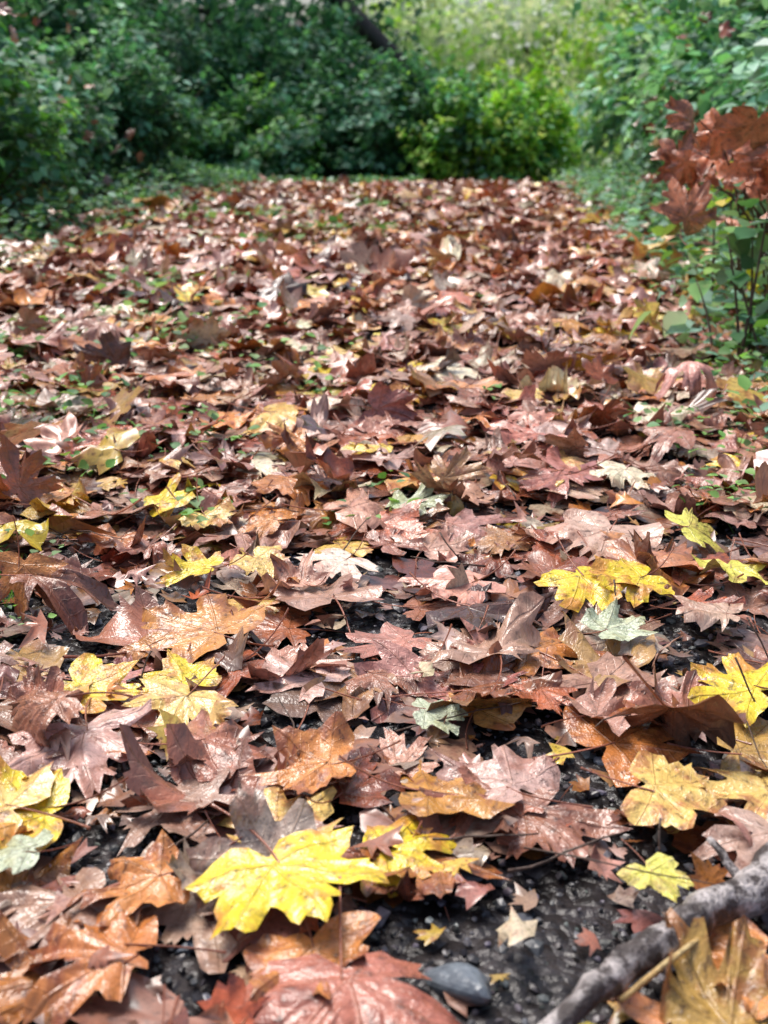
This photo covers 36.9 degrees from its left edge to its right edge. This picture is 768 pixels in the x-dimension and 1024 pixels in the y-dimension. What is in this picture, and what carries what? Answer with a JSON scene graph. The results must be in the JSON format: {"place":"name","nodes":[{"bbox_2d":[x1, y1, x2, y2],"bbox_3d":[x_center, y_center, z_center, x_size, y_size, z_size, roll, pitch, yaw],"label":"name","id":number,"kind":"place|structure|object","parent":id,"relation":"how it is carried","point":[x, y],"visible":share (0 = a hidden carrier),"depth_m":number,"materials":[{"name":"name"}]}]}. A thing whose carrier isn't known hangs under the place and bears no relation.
{"place":"outdoors","nodes":[
{"label":"outdoors","id":0,"kind":"place"},
{"bbox_2d":[0,178,767,1023],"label":"forest path","id":1,"kind":"structure","parent":0,"point":[520,964],"depth_m":1.14,"materials":[{"name":"grey gravel"}]},
{"bbox_2d":[0,167,767,1023],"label":"leaf litter","id":2,"kind":"object","parent":1,"relation":"on","point":[264,861],"visible":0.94,"depth_m":1.71,"materials":[{"name":"brown plant"}]},
{"bbox_2d":[5,298,767,884],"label":"fallen leaves","id":3,"kind":"object","parent":2,"relation":"on","point":[485,708],"visible":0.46,"depth_m":1.28,"materials":[{"name":"plant"}]},
{"bbox_2d":[618,938,698,1002],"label":"twig","id":4,"kind":"object","parent":2,"relation":"on","point":[649,976],"visible":0.94,"depth_m":0.92,"materials":[{"name":"beige wood"}]},
{"bbox_2d":[0,147,767,625],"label":"undergrowth","id":5,"kind":"object","parent":1,"relation":"on","point":[194,173],"visible":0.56,"depth_m":5.80,"materials":[{"name":"green plant"}]},
{"bbox_2d":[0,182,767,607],"bbox_3d":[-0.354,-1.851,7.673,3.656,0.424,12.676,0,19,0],"label":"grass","id":6,"kind":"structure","parent":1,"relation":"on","point":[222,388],"depth_m":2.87,"materials":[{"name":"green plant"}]},
{"bbox_2d":[424,962,491,1005],"bbox_3d":[0.065,0.394,0.961,0.072,0.036,0.035,17,25,40],"label":"stone","id":7,"kind":"object","parent":1,"relation":"on","point":[468,982],"visible":0.98,"depth_m":0.95,"materials":[{"name":"grey stone"}]},
{"bbox_2d":[459,869,482,881],"bbox_3d":[0.079,0.348,1.103,0.039,0.014,0.024,0,19,0],"label":"stone","id":8,"kind":"object","parent":1,"relation":"on","point":[467,876],"visible":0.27,"depth_m":1.09,"materials":[{"name":"black stone"}]},
{"bbox_2d":[517,913,532,920],"bbox_3d":[0.123,0.371,1.041,0.021,0.010,0.025,12,22,30],"label":"stone","id":9,"kind":"object","parent":1,"relation":"on","point":[524,917],"visible":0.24,"depth_m":1.04,"materials":[{"name":"grey stone"}]},
{"bbox_2d":[538,836,767,1023],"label":"fallen branch","id":10,"kind":"object","parent":1,"relation":"on","point":[624,966],"visible":0.96,"depth_m":0.95,"materials":[{"name":"grey wood"}]},
{"bbox_2d":[0,13,767,380],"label":"ground","id":11,"kind":"structure","parent":0,"point":[54,193],"depth_m":7.73,"materials":[{"name":"green plant"}]},
{"bbox_2d":[0,0,62,78],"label":"shrub","id":12,"kind":"object","parent":11,"relation":"on","point":[6,20],"visible":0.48,"depth_m":8.89,"materials":[{"name":"green plant"}]},
{"bbox_2d":[0,37,104,208],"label":"shrub","id":13,"kind":"object","parent":11,"relation":"on","point":[26,137],"visible":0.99,"depth_m":6.47,"materials":[{"name":"green plant"}]},
{"bbox_2d":[0,27,130,189],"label":"shrub","id":14,"kind":"object","parent":11,"relation":"on","point":[55,81],"visible":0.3,"depth_m":7.92,"materials":[{"name":"green plant"}]},
{"bbox_2d":[4,0,176,124],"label":"shrub","id":15,"kind":"object","parent":11,"relation":"on","point":[87,18],"visible":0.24,"depth_m":10.54,"materials":[{"name":"green plant"}]},
{"bbox_2d":[22,25,224,183],"bbox_3d":[-2.372,-3.327,9.457,1.626,1.295,2.192,5,20,13],"label":"shrub","id":16,"kind":"object","parent":11,"relation":"on","point":[141,93],"visible":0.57,"depth_m":9.45,"materials":[{"name":"green plant"}]},
{"bbox_2d":[9,0,261,79],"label":"maple tree","id":17,"kind":"object","parent":11,"relation":"on","point":[257,23],"visible":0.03,"depth_m":13.25,"materials":[{"name":"green plant"}]},
{"bbox_2d":[58,0,394,107],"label":"background forest","id":18,"kind":"object","parent":11,"relation":"on","point":[296,3],"visible":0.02,"depth_m":19.58,"materials":[{"name":"green plant"}]},
{"bbox_2d":[128,0,328,160],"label":"shrub","id":19,"kind":"object","parent":11,"relation":"on","point":[184,64],"visible":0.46,"depth_m":13.98,"materials":[{"name":"green plant"}]},
{"bbox_2d":[25,0,442,85],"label":"maple tree","id":20,"kind":"object","parent":11,"relation":"on","point":[212,10],"visible":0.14,"depth_m":15.78,"materials":[{"name":"green plant"}]},
{"bbox_2d":[151,68,339,181],"bbox_3d":[-1.646,-4.216,12.868,2.286,1.411,2.221,0,19,0],"label":"shrub","id":21,"kind":"object","parent":11,"relation":"on","point":[274,141],"visible":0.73,"depth_m":12.57,"materials":[{"name":"green plant"}]},
{"bbox_2d":[222,0,445,179],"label":"shrub","id":22,"kind":"object","parent":11,"relation":"on","point":[348,35],"visible":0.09,"depth_m":14.62,"materials":[{"name":"green plant"}]},
{"bbox_2d":[273,0,452,97],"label":"maple tree","id":23,"kind":"object","parent":11,"relation":"on","point":[396,32],"visible":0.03,"depth_m":18.37,"materials":[{"name":"green plant"}]},
{"bbox_2d":[287,38,449,181],"bbox_3d":[-0.321,-4.538,13.371,2.345,1.832,2.271,0,19,0],"label":"shrub","id":24,"kind":"object","parent":11,"relation":"on","point":[354,112],"visible":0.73,"depth_m":13.02,"materials":[{"name":"green plant"}]},
{"bbox_2d":[331,0,424,88],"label":"leaning tree trunk","id":25,"kind":"object","parent":11,"relation":"on","point":[376,38],"visible":0.25,"depth_m":15.70,"materials":[{"name":"brown plant"}]},
{"bbox_2d":[0,0,767,216],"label":"caught leaves","id":26,"kind":"object","parent":11,"relation":"on","point":[725,29],"visible":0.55,"depth_m":7.21,"materials":[{"name":"brown plant"}]},
{"bbox_2d":[347,42,498,181],"bbox_3d":[0.449,-4.567,13.521,2.071,1.788,1.937,0,19,0],"label":"shrub","id":27,"kind":"object","parent":11,"relation":"on","point":[428,91],"visible":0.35,"depth_m":13.25,"materials":[{"name":"green plant"}]},
{"bbox_2d":[396,69,553,181],"bbox_3d":[1.040,-4.280,13.139,1.751,1.464,1.495,-14,24,-36],"label":"shrub","id":28,"kind":"object","parent":11,"relation":"on","point":[505,144],"visible":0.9,"depth_m":12.95,"materials":[{"name":"green plant"}]},
{"bbox_2d":[356,0,597,105],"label":"background forest","id":29,"kind":"object","parent":11,"relation":"on","point":[430,27],"visible":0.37,"depth_m":25.91,"materials":[{"name":"green plant"}]},
{"bbox_2d":[420,0,616,98],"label":"maple tree","id":30,"kind":"object","parent":11,"relation":"on","point":[541,16],"visible":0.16,"depth_m":26.95,"materials":[{"name":"green plant"}]},
{"bbox_2d":[478,45,586,182],"bbox_3d":[1.704,-4.771,14.119,1.729,1.815,1.535,0,19,0],"label":"shrub","id":31,"kind":"object","parent":11,"relation":"on","point":[548,147],"visible":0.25,"depth_m":14.07,"materials":[{"name":"green plant"}]},
{"bbox_2d":[478,66,636,179],"bbox_3d":[2.320,-5.779,18.140,3.588,2.303,5.577,0,19,0],"label":"background thicket","id":32,"kind":"object","parent":11,"relation":"on","point":[578,134],"visible":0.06,"depth_m":16.70,"materials":[{"name":"green plant"}]},
{"bbox_2d":[494,0,691,140],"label":"maple tree","id":33,"kind":"object","parent":11,"relation":"on","point":[584,59],"visible":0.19,"depth_m":21.38,"materials":[{"name":"green plant"}]},
{"bbox_2d":[498,0,688,113],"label":"background forest","id":34,"kind":"object","parent":11,"relation":"on","point":[589,15],"visible":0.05,"depth_m":25.75,"materials":[{"name":"green plant"}]},
{"bbox_2d":[530,65,664,179],"bbox_3d":[3.941,-5.245,15.693,4.356,2.916,6.894,0,19,0],"label":"background thicket","id":35,"kind":"object","parent":11,"relation":"on","point":[598,158],"visible":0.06,"depth_m":15.02,"materials":[{"name":"green plant"}]},
{"bbox_2d":[570,0,715,168],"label":"shrub","id":36,"kind":"object","parent":11,"relation":"on","point":[606,104],"visible":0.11,"depth_m":10.06,"materials":[{"name":"green plant"}]},
{"bbox_2d":[551,0,753,167],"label":"maple tree","id":37,"kind":"object","parent":11,"relation":"on","point":[601,19],"visible":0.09,"depth_m":15.50,"materials":[{"name":"green plant"}]},
{"bbox_2d":[614,0,733,184],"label":"shrub","id":38,"kind":"object","parent":11,"relation":"on","point":[645,70],"visible":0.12,"depth_m":8.15,"materials":[{"name":"green plant"}]},
{"bbox_2d":[628,180,767,360],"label":"maple sapling","id":39,"kind":"object","parent":11,"relation":"on","point":[744,249],"visible":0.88,"depth_m":3.23,"materials":[{"name":"green plant"}]},
{"bbox_2d":[640,0,767,192],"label":"shrub","id":40,"kind":"object","parent":11,"relation":"on","point":[745,12],"visible":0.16,"depth_m":6.93,"materials":[{"name":"green plant"}]},
{"bbox_2d":[650,96,767,331],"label":"withered maple branch","id":41,"kind":"object","parent":11,"relation":"on","point":[717,142],"visible":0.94,"depth_m":3.26,"materials":[{"name":"brown plant"}]},
{"bbox_2d":[650,116,767,312],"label":"maple sapling","id":42,"kind":"object","parent":11,"relation":"on","point":[660,230],"visible":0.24,"depth_m":4.07,"materials":[{"name":"green plant"}]},
{"bbox_2d":[687,0,767,218],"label":"shrub","id":43,"kind":"object","parent":11,"relation":"on","point":[755,78],"visible":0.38,"depth_m":5.44,"materials":[{"name":"green plant"}]}
]}

